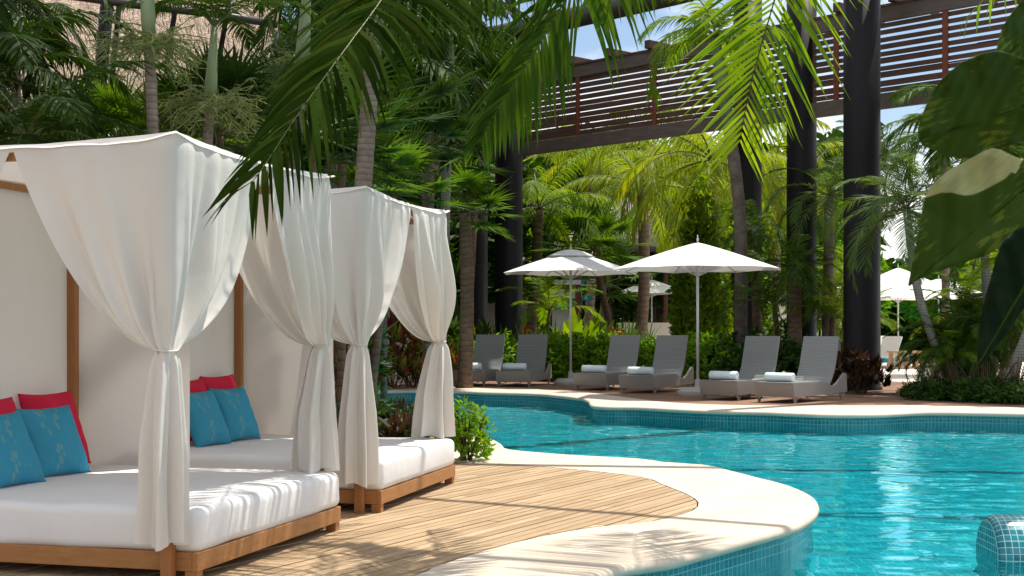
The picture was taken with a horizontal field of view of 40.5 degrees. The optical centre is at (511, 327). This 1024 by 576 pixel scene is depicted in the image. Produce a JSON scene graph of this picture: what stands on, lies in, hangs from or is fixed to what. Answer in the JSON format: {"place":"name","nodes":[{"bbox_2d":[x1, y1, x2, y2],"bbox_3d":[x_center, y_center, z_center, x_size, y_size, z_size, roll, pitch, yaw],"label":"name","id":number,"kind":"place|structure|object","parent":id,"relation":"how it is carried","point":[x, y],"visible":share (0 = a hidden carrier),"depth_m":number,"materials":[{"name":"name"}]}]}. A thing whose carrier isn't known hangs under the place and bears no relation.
{"place":"outdoors","nodes":[
{"label":"outdoors","id":0,"kind":"place"},
{"bbox_2d":[5,0,281,112],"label":"thatched palapa","id":1,"kind":"structure","parent":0,"point":[203,29],"depth_m":25.60,"materials":[{"name":"brown plant"}]},
{"bbox_2d":[108,0,1017,326],"label":"sky","id":2,"kind":"structure","parent":0,"point":[588,46],"materials":[{"name":"blue"}]},
{"bbox_2d":[336,401,1023,575],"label":"pool water","id":3,"kind":"structure","parent":0,"point":[911,501],"depth_m":14.44,"materials":[{"name":"teal liquid"}]},
{"bbox_2d":[390,379,1023,406],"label":"lounger deck","id":4,"kind":"structure","parent":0,"point":[884,396],"depth_m":24.95,"materials":[{"name":"beige stone"}]},
{"bbox_2d":[410,4,529,205],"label":"palm tree","id":5,"kind":"object","parent":4,"relation":"on","point":[473,159],"visible":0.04,"depth_m":30.34,"materials":[{"name":"green plant"}]},
{"bbox_2d":[452,334,506,385],"bbox_3d":[-0.688,0.702,30.659,0.730,1.110,2.105,0,0,15],"label":"pool lounger","id":6,"kind":"object","parent":4,"relation":"on","point":[488,352],"visible":0.69,"depth_m":31.22,"materials":[{"name":"grey wicker"}]},
{"bbox_2d":[456,15,560,279],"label":"palm tree","id":7,"kind":"object","parent":4,"relation":"on","point":[491,68],"visible":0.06,"depth_m":32.47,"materials":[{"name":"green plant"}]},
{"bbox_2d":[496,335,551,386],"bbox_3d":[0.277,0.702,30.393,0.730,1.110,2.105,0,0,15],"label":"pool lounger","id":8,"kind":"object","parent":4,"relation":"on","point":[532,352],"visible":0.95,"depth_m":30.92,"materials":[{"name":"grey wicker"}]},
{"bbox_2d":[504,245,636,385],"bbox_3d":[1.285,-0.285,30.374,2.918,3.070,2.918,0,0,3],"label":"white parasol","id":9,"kind":"object","parent":4,"relation":"on","point":[570,262],"visible":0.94,"depth_m":30.01,"materials":[{"name":"fabric"}]},
{"bbox_2d":[573,335,645,390],"bbox_3d":[2.042,0.702,28.690,0.730,1.110,2.105,0,0,28],"label":"pool lounger","id":10,"kind":"object","parent":4,"relation":"on","point":[623,352],"visible":0.8,"depth_m":29.15,"materials":[{"name":"grey wicker"}]},
{"bbox_2d":[618,335,693,392],"bbox_3d":[2.877,0.702,27.445,0.730,1.110,2.105,0,0,29],"label":"pool lounger","id":11,"kind":"object","parent":4,"relation":"on","point":[669,359],"visible":0.89,"depth_m":27.87,"materials":[{"name":"grey wicker"}]},
{"bbox_2d":[615,235,780,395],"bbox_3d":[3.452,-0.240,25.794,3.010,2.980,3.010,0,0,14],"label":"white parasol","id":12,"kind":"object","parent":4,"relation":"on","point":[697,257],"visible":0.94,"depth_m":25.44,"materials":[{"name":"fabric"}]},
{"bbox_2d":[699,336,786,400],"bbox_3d":[4.150,0.702,24.777,0.730,1.110,2.105,0,0,35],"label":"pool lounger","id":13,"kind":"object","parent":4,"relation":"on","point":[760,356],"visible":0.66,"depth_m":25.17,"materials":[{"name":"grey wicker"}]},
{"bbox_2d":[706,333,792,372],"bbox_3d":[5.288,0.702,29.728,1.887,1.193,1.992,0,0,25],"label":"shrub","id":14,"kind":"object","parent":4,"relation":"on","point":[727,364],"visible":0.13,"depth_m":29.51,"materials":[{"name":"green plant"}]},
{"bbox_2d":[745,233,842,372],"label":"palm tree","id":15,"kind":"object","parent":4,"relation":"on","point":[795,276],"visible":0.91,"depth_m":29.35,"materials":[{"name":"green plant"}]},
{"bbox_2d":[754,336,846,403],"bbox_3d":[4.993,0.702,23.904,0.730,1.110,2.105,0,0,38],"label":"pool lounger","id":16,"kind":"object","parent":4,"relation":"on","point":[816,369],"visible":0.98,"depth_m":24.24,"materials":[{"name":"grey wicker"}]},
{"bbox_2d":[775,331,832,384],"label":"shrub","id":17,"kind":"object","parent":4,"relation":"on","point":[787,353],"visible":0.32,"depth_m":28.47,"materials":[{"name":"green plant"}]},
{"bbox_2d":[762,157,884,335],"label":"palm tree","id":18,"kind":"object","parent":4,"relation":"on","point":[827,206],"visible":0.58,"depth_m":30.39,"materials":[{"name":"green plant"}]},
{"bbox_2d":[771,277,893,381],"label":"palm tree","id":19,"kind":"object","parent":4,"relation":"on","point":[830,313],"visible":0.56,"depth_m":29.55,"materials":[{"name":"green plant"}]},
{"bbox_2d":[843,0,882,389],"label":"steel column","id":20,"kind":"structure","parent":4,"relation":"on","point":[861,156],"depth_m":27.99,"materials":[{"name":"black metal"}]},
{"bbox_2d":[492,0,695,40],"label":"steel beam","id":21,"kind":"structure","parent":20,"relation":"on","point":[586,20],"depth_m":32.15,"materials":[{"name":"grey"}]},
{"bbox_2d":[833,347,895,393],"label":"shrub","id":22,"kind":"object","parent":4,"relation":"on","point":[872,359],"visible":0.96,"depth_m":26.31,"materials":[{"name":"brown plant"}]},
{"bbox_2d":[824,151,980,377],"bbox_3d":[7.160,-0.936,25.185,2.941,4.453,3.208,0,0,0],"label":"palm tree","id":23,"kind":"object","parent":4,"relation":"on","point":[909,214],"visible":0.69,"depth_m":24.92,"materials":[{"name":"green plant"}]},
{"bbox_2d":[877,83,1023,376],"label":"palm tree","id":24,"kind":"object","parent":4,"relation":"on","point":[986,274],"visible":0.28,"depth_m":26.64,"materials":[{"name":"green plant"}]},
{"bbox_2d":[908,249,1023,373],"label":"areca clump","id":25,"kind":"object","parent":4,"relation":"on","point":[963,290],"visible":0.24,"depth_m":26.60,"materials":[{"name":"green plant"}]},
{"bbox_2d":[881,349,1023,381],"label":"plaza","id":26,"kind":"structure","parent":0,"point":[900,376],"depth_m":38.70,"materials":[{"name":"beige concrete"}]},
{"bbox_2d":[691,128,842,289],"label":"palm tree","id":27,"kind":"object","parent":26,"relation":"on","point":[778,177],"visible":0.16,"depth_m":51.20,"materials":[{"name":"green plant"}]},
{"bbox_2d":[817,119,944,225],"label":"palm tree","id":28,"kind":"object","parent":26,"relation":"on","point":[883,169],"visible":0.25,"depth_m":33.73,"materials":[{"name":"green plant"}]},
{"bbox_2d":[881,264,960,365],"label":"white parasol","id":29,"kind":"object","parent":26,"relation":"on","point":[897,280],"visible":0.55,"depth_m":44.94,"materials":[{"name":"fabric"}]},
{"bbox_2d":[881,105,1023,319],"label":"palm tree","id":30,"kind":"object","parent":26,"relation":"on","point":[904,141],"visible":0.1,"depth_m":37.91,"materials":[{"name":"green plant"}]},
{"bbox_2d":[882,353,1023,361],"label":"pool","id":31,"kind":"structure","parent":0,"point":[886,359],"depth_m":55.56,"materials":[{"name":"liquid"}]},
{"bbox_2d":[785,164,894,321],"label":"leafy tree","id":32,"kind":"object","parent":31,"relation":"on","point":[884,269],"visible":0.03,"depth_m":60.83,"materials":[{"name":"green plant"}]},
{"bbox_2d":[893,168,999,322],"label":"leafy tree","id":33,"kind":"object","parent":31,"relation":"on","point":[909,306],"visible":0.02,"depth_m":60.26,"materials":[{"name":"green plant"}]},
{"label":"ground","id":34,"kind":"structure","parent":0,"visible":0},
{"bbox_2d":[0,2,104,133],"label":"palm tree","id":35,"kind":"object","parent":34,"relation":"on","point":[70,20],"visible":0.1,"depth_m":15.27,"materials":[{"name":"green plant"}]},
{"bbox_2d":[177,14,449,238],"bbox_3d":[-5.099,-3.758,33.887,7.196,10.038,7.028,0,0,24],"label":"leafy tree","id":36,"kind":"object","parent":34,"relation":"on","point":[286,28],"depth_m":33.21,"materials":[{"name":"green plant"}]},
{"bbox_2d":[228,8,435,185],"bbox_3d":[-2.132,-1.127,15.104,2.697,4.754,2.816,0,0,0],"label":"palm tree","id":37,"kind":"object","parent":34,"relation":"on","point":[386,169],"visible":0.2,"depth_m":14.99,"materials":[{"name":"green plant"}]},
{"bbox_2d":[236,0,431,188],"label":"palm tree","id":38,"kind":"object","parent":34,"relation":"on","point":[262,27],"visible":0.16,"depth_m":17.29,"materials":[{"name":"green plant"}]},
{"bbox_2d":[262,84,432,428],"bbox_3d":[-2.075,-0.963,16.439,2.432,4.426,2.210,0,0,0],"label":"palm tree","id":39,"kind":"object","parent":34,"relation":"on","point":[341,179],"visible":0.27,"depth_m":16.45,"materials":[{"name":"green plant"}]},
{"bbox_2d":[0,461,696,575],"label":"wood deck","id":40,"kind":"structure","parent":34,"relation":"on","point":[473,508],"depth_m":8.95,"materials":[{"name":"brown wood"}]},
{"bbox_2d":[0,0,114,105],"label":"palm tree","id":41,"kind":"object","parent":40,"relation":"on","point":[25,8],"visible":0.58,"depth_m":12.79,"materials":[{"name":"green plant"}]},
{"bbox_2d":[0,8,135,140],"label":"palm tree","id":42,"kind":"object","parent":40,"relation":"on","point":[18,46],"visible":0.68,"depth_m":11.94,"materials":[{"name":"green plant"}]},
{"bbox_2d":[7,65,128,141],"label":"palm tree","id":43,"kind":"object","parent":40,"relation":"on","point":[102,107],"visible":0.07,"depth_m":12.40,"materials":[{"name":"green plant"}]},
{"bbox_2d":[0,60,172,144],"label":"palm tree","id":44,"kind":"object","parent":40,"relation":"on","point":[51,128],"visible":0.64,"depth_m":10.45,"materials":[{"name":"green plant"}]},
{"bbox_2d":[63,74,183,140],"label":"palm tree","id":45,"kind":"object","parent":40,"relation":"on","point":[116,108],"visible":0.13,"depth_m":12.73,"materials":[{"name":"green plant"}]},
{"bbox_2d":[81,0,213,134],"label":"palm tree","id":46,"kind":"object","parent":40,"relation":"on","point":[149,44],"visible":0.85,"depth_m":10.95,"materials":[{"name":"green plant"}]},
{"bbox_2d":[99,68,228,148],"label":"palm tree","id":47,"kind":"object","parent":40,"relation":"on","point":[135,111],"visible":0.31,"depth_m":11.81,"materials":[{"name":"green plant"}]},
{"bbox_2d":[0,131,340,575],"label":"canopy daybed","id":48,"kind":"object","parent":40,"relation":"on","point":[121,269],"visible":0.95,"depth_m":7.19,"materials":[{"name":"white fabric"}]},
{"bbox_2d":[0,411,45,487],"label":"cushion","id":49,"kind":"object","parent":48,"relation":"on","point":[20,462],"visible":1,"depth_m":7.82,"materials":[{"name":"blue fabric"}]},
{"bbox_2d":[16,405,90,476],"bbox_3d":[-2.767,0.682,8.350,0.134,0.450,0.450,-27,-12,25],"label":"cushion","id":50,"kind":"object","parent":48,"relation":"on","point":[54,436],"visible":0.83,"depth_m":8.30,"materials":[{"name":"blue fabric"}]},
{"bbox_2d":[18,390,90,462],"bbox_3d":[-2.856,0.633,8.673,0.134,0.490,0.490,-20,-7,20],"label":"cushion","id":51,"kind":"object","parent":48,"relation":"on","point":[28,401],"visible":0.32,"depth_m":8.70,"materials":[{"name":"red fabric"}]},
{"bbox_2d":[110,0,326,145],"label":"palm tree","id":52,"kind":"object","parent":40,"relation":"on","point":[209,102],"visible":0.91,"depth_m":11.56,"materials":[{"name":"green plant"}]},
{"bbox_2d":[134,38,320,162],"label":"palm tree","id":53,"kind":"object","parent":40,"relation":"on","point":[232,71],"visible":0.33,"depth_m":12.11,"materials":[{"name":"green plant"}]},
{"bbox_2d":[247,0,352,169],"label":"palm tree","id":54,"kind":"object","parent":40,"relation":"on","point":[304,19],"visible":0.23,"depth_m":12.54,"materials":[{"name":"green plant"}]},
{"bbox_2d":[190,186,455,512],"bbox_3d":[-1.643,0.144,10.473,2.015,2.211,2.211,0,0,13],"label":"canopy daybed","id":55,"kind":"object","parent":40,"relation":"on","point":[393,254],"visible":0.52,"depth_m":10.51,"materials":[{"name":"white fabric"}]},
{"bbox_2d":[190,390,230,446],"bbox_3d":[-2.322,0.682,10.473,0.134,0.450,0.450,-26,-9,19],"label":"cushion","id":56,"kind":"object","parent":55,"relation":"on","point":[208,425],"visible":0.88,"depth_m":10.40,"materials":[{"name":"blue fabric"}]},
{"bbox_2d":[208,386,260,440],"bbox_3d":[-2.194,0.679,10.981,0.134,0.450,0.450,-24,-10,23],"label":"cushion","id":57,"kind":"object","parent":55,"relation":"on","point":[235,407],"visible":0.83,"depth_m":10.92,"materials":[{"name":"blue fabric"}]},
{"bbox_2d":[203,0,532,349],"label":"overhanging palm","id":58,"kind":"object","parent":40,"relation":"on","point":[307,75],"visible":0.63,"depth_m":6.58,"materials":[{"name":"green plant"}]},
{"bbox_2d":[263,1,496,399],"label":"palm tree","id":59,"kind":"object","parent":34,"relation":"on","point":[460,103],"visible":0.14,"depth_m":23.92,"materials":[{"name":"green plant"}]},
{"bbox_2d":[280,21,484,404],"bbox_3d":[-2.103,-1.687,19.801,3.462,5.874,3.414,0,0,-38],"label":"palm tree","id":60,"kind":"object","parent":34,"relation":"on","point":[437,92],"visible":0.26,"depth_m":19.57,"materials":[{"name":"green plant"}]},
{"bbox_2d":[377,406,413,437],"bbox_3d":[-1.176,1.033,14.218,0.660,0.503,0.834,0,0,-36],"label":"cordyline","id":61,"kind":"object","parent":34,"relation":"on","point":[393,426],"visible":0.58,"depth_m":14.10,"materials":[{"name":"brown plant"}]},
{"bbox_2d":[375,395,432,437],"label":"bush","id":62,"kind":"object","parent":34,"relation":"on","point":[383,411],"visible":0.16,"depth_m":14.82,"materials":[{"name":"green plant"}]},
{"bbox_2d":[324,142,492,306],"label":"leafy tree","id":63,"kind":"object","parent":34,"relation":"on","point":[454,233],"visible":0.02,"depth_m":39.26,"materials":[{"name":"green plant"}]},
{"bbox_2d":[345,113,475,396],"bbox_3d":[-1.575,-0.872,19.017,2.277,4.264,2.284,0,0,41],"label":"palm tree","id":64,"kind":"object","parent":34,"relation":"on","point":[416,160],"visible":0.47,"depth_m":18.86,"materials":[{"name":"green plant"}]},
{"bbox_2d":[347,68,511,362],"bbox_3d":[-1.471,-1.606,24.002,3.088,5.716,2.976,0,0,0],"label":"palm tree","id":65,"kind":"object","parent":34,"relation":"on","point":[441,125],"visible":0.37,"depth_m":23.64,"materials":[{"name":"green plant"}]},
{"bbox_2d":[407,0,534,343],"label":"palm tree","id":66,"kind":"object","parent":34,"relation":"on","point":[464,60],"visible":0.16,"depth_m":26.54,"materials":[{"name":"green plant"}]},
{"bbox_2d":[463,156,487,332],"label":"steel column","id":67,"kind":"structure","parent":34,"relation":"on","point":[481,289],"depth_m":38.70,"materials":[{"name":"black metal"}]},
{"bbox_2d":[495,42,522,340],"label":"steel column","id":68,"kind":"structure","parent":34,"relation":"on","point":[508,254],"depth_m":35.69,"materials":[{"name":"black metal"}]},
{"bbox_2d":[462,89,556,304],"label":"leafy tree","id":69,"kind":"object","parent":34,"relation":"on","point":[527,286],"visible":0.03,"depth_m":45.36,"materials":[{"name":"green plant"}]},
{"bbox_2d":[0,22,1023,350],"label":"woods","id":70,"kind":"object","parent":34,"relation":"on","point":[890,262],"visible":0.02,"depth_m":70.92,"materials":[{"name":"green plant"}]},
{"bbox_2d":[407,0,669,171],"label":"overhanging palm","id":71,"kind":"object","parent":34,"relation":"on","point":[523,95],"visible":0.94,"depth_m":8.53,"materials":[{"name":"green plant"}]},
{"bbox_2d":[495,268,605,336],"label":"palm tree","id":72,"kind":"object","parent":34,"relation":"on","point":[548,301],"visible":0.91,"depth_m":34.88,"materials":[{"name":"green plant"}]},
{"bbox_2d":[488,144,634,334],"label":"palm tree","id":73,"kind":"object","parent":34,"relation":"on","point":[548,204],"visible":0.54,"depth_m":44.88,"materials":[{"name":"green plant"}]},
{"bbox_2d":[545,330,606,380],"bbox_3d":[1.664,0.664,33.056,2.258,1.255,2.296,0,0,-18],"label":"shrub","id":74,"kind":"object","parent":34,"relation":"on","point":[578,340],"visible":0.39,"depth_m":32.33,"materials":[{"name":"green plant"}]},
{"bbox_2d":[530,184,661,328],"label":"palm tree","id":75,"kind":"object","parent":34,"relation":"on","point":[606,222],"visible":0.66,"depth_m":43.62,"materials":[{"name":"green plant"}]},
{"bbox_2d":[524,112,676,327],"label":"palm tree","id":76,"kind":"object","parent":34,"relation":"on","point":[558,156],"visible":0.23,"depth_m":54.81,"materials":[{"name":"green plant"}]},
{"bbox_2d":[572,325,640,372],"bbox_3d":[2.279,0.611,32.614,2.080,1.354,2.203,0,0,-11],"label":"shrub","id":77,"kind":"object","parent":34,"relation":"on","point":[601,353],"visible":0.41,"depth_m":32.09,"materials":[{"name":"green plant"}]},
{"bbox_2d":[559,233,656,326],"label":"palm tree","id":78,"kind":"object","parent":34,"relation":"on","point":[619,293],"visible":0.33,"depth_m":49.51,"materials":[{"name":"green plant"}]},
{"bbox_2d":[551,138,728,340],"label":"palm tree","id":79,"kind":"object","parent":34,"relation":"on","point":[644,287],"visible":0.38,"depth_m":47.82,"materials":[{"name":"green plant"}]},
{"bbox_2d":[665,161,732,340],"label":"leafy tree","id":80,"kind":"object","parent":34,"relation":"on","point":[710,285],"visible":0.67,"depth_m":37.62,"materials":[{"name":"green plant"}]},
{"bbox_2d":[379,386,1023,575],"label":"coping top","id":81,"kind":"object","parent":34,"relation":"on","point":[731,505],"visible":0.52,"depth_m":9.39,"materials":[{"name":"stone"}]},
{"bbox_2d":[379,323,421,387],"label":"croton plant","id":82,"kind":"object","parent":81,"relation":"on","point":[396,333],"visible":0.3,"depth_m":28.48,"materials":[{"name":"green plant"}]},
{"bbox_2d":[388,328,454,387],"bbox_3d":[-2.032,0.552,28.883,2.011,1.472,1.787,0,0,-27],"label":"croton plant","id":83,"kind":"object","parent":81,"relation":"on","point":[419,345],"visible":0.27,"depth_m":28.71,"materials":[{"name":"green plant"}]},
{"bbox_2d":[402,148,522,387],"bbox_3d":[-1.032,-1.276,29.006,2.709,5.068,2.872,0,0,0],"label":"palm tree","id":84,"kind":"object","parent":81,"relation":"on","point":[474,186],"visible":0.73,"depth_m":28.87,"materials":[{"name":"green plant"}]},
{"bbox_2d":[431,395,496,460],"bbox_3d":[-0.461,0.951,13.084,0.655,0.666,0.632,0,0,0],"label":"bush","id":85,"kind":"object","parent":81,"relation":"on","point":[465,446],"visible":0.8,"depth_m":13.03,"materials":[{"name":"green plant"}]},
{"bbox_2d":[908,0,1023,365],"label":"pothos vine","id":86,"kind":"object","parent":81,"relation":"on","point":[973,208],"visible":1,"depth_m":1.86,"materials":[{"name":"green plant"}]},
{"bbox_2d":[584,104,831,314],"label":"palm tree","id":87,"kind":"object","parent":34,"relation":"on","point":[632,179],"visible":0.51,"depth_m":40.03,"materials":[{"name":"green plant"}]},
{"bbox_2d":[682,325,738,379],"bbox_3d":[4.424,0.611,31.023,2.080,1.354,2.203,0,0,-41],"label":"shrub","id":88,"kind":"object","parent":34,"relation":"on","point":[706,342],"visible":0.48,"depth_m":30.44,"materials":[{"name":"green plant"}]},
{"bbox_2d":[637,0,801,344],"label":"palm tree","id":89,"kind":"object","parent":34,"relation":"on","point":[740,238],"visible":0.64,"depth_m":30.42,"materials":[{"name":"green plant"}]},
{"bbox_2d":[701,200,786,335],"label":"palm tree","id":90,"kind":"object","parent":34,"relation":"on","point":[754,244],"visible":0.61,"depth_m":31.89,"materials":[{"name":"green plant"}]},
{"bbox_2d":[733,0,761,335],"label":"steel column","id":91,"kind":"structure","parent":34,"relation":"on","point":[752,184],"depth_m":33.09,"materials":[{"name":"black metal"}]},
{"bbox_2d":[709,250,836,348],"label":"palm tree","id":92,"kind":"object","parent":34,"relation":"on","point":[770,300],"visible":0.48,"depth_m":30.18,"materials":[{"name":"green plant"}]},
{"bbox_2d":[787,0,816,341],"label":"steel column","id":93,"kind":"structure","parent":34,"relation":"on","point":[803,157],"depth_m":30.71,"materials":[{"name":"black metal"}]},
{"bbox_2d":[492,0,1021,159],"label":"pergola","id":94,"kind":"object","parent":93,"relation":"attached to","point":[585,69],"visible":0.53,"depth_m":32.91,"materials":[{"name":"brown wood"}]},
{"bbox_2d":[763,264,894,348],"bbox_3d":[7.718,-0.196,33.843,2.980,2.981,3.245,0,0,-21],"label":"areca clump","id":95,"kind":"object","parent":34,"relation":"on","point":[819,322],"visible":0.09,"depth_m":33.75,"materials":[{"name":"green plant"}]},
{"bbox_2d":[664,0,1016,182],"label":"overhanging palm","id":96,"kind":"object","parent":34,"relation":"on","point":[730,134],"visible":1,"depth_m":9.08,"materials":[{"name":"green plant"}]},
{"bbox_2d":[899,362,967,400],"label":"bush","id":97,"kind":"object","parent":34,"relation":"on","point":[911,391],"visible":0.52,"depth_m":24.16,"materials":[{"name":"green plant"}]},
{"bbox_2d":[916,360,987,401],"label":"bush","id":98,"kind":"object","parent":34,"relation":"on","point":[943,390],"visible":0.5,"depth_m":23.75,"materials":[{"name":"green plant"}]},
{"bbox_2d":[882,293,1023,382],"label":"areca clump","id":99,"kind":"object","parent":34,"relation":"on","point":[959,345],"visible":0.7,"depth_m":24.64,"materials":[{"name":"green plant"}]},
{"bbox_2d":[938,361,1017,402],"bbox_3d":[8.054,0.954,23.579,1.462,0.792,1.467,0,0,-20],"label":"bush","id":100,"kind":"object","parent":34,"relation":"on","point":[959,391],"visible":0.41,"depth_m":23.41,"materials":[{"name":"green plant"}]},
{"bbox_2d":[955,356,1023,404],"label":"bush","id":101,"kind":"object","parent":34,"relation":"on","point":[999,396],"visible":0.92,"depth_m":22.95,"materials":[{"name":"green plant"}]},
{"label":"pool floor","id":102,"kind":"structure","parent":0,"visible":0},
{"bbox_2d":[336,394,1023,575],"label":"pool wall","id":103,"kind":"structure","parent":102,"relation":"on","point":[744,560],"depth_m":20.55,"materials":[{"name":"tile"}]},
{"bbox_2d":[378,390,1023,575],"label":"coping edge","id":104,"kind":"object","parent":103,"relation":"on","point":[703,553],"visible":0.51,"depth_m":9.33,"materials":[{"name":"stone"}]},
{"bbox_2d":[976,514,1023,561],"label":"tiled seat","id":105,"kind":"object","parent":102,"relation":"on","point":[1000,537],"visible":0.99,"depth_m":8.86,"materials":[{"name":"tile"}]},
{"label":"garden path","id":106,"kind":"structure","parent":0,"visible":0},
{"bbox_2d":[531,122,668,317],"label":"leafy tree","id":107,"kind":"object","parent":106,"relation":"on","point":[545,164],"visible":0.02,"depth_m":62.05,"materials":[{"name":"green plant"}]},
{"bbox_2d":[553,191,676,322],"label":"leafy tree","id":108,"kind":"object","parent":106,"relation":"on","point":[665,296],"visible":0.09,"depth_m":57.71,"materials":[{"name":"green plant"}]},
{"bbox_2d":[581,123,722,322],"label":"leafy tree","id":109,"kind":"object","parent":106,"relation":"on","point":[658,301],"visible":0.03,"depth_m":61.64,"materials":[{"name":"green plant"}]},
{"bbox_2d":[603,133,732,321],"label":"palm tree","id":110,"kind":"object","parent":106,"relation":"on","point":[726,183],"visible":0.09,"depth_m":56.21,"materials":[{"name":"green plant"}]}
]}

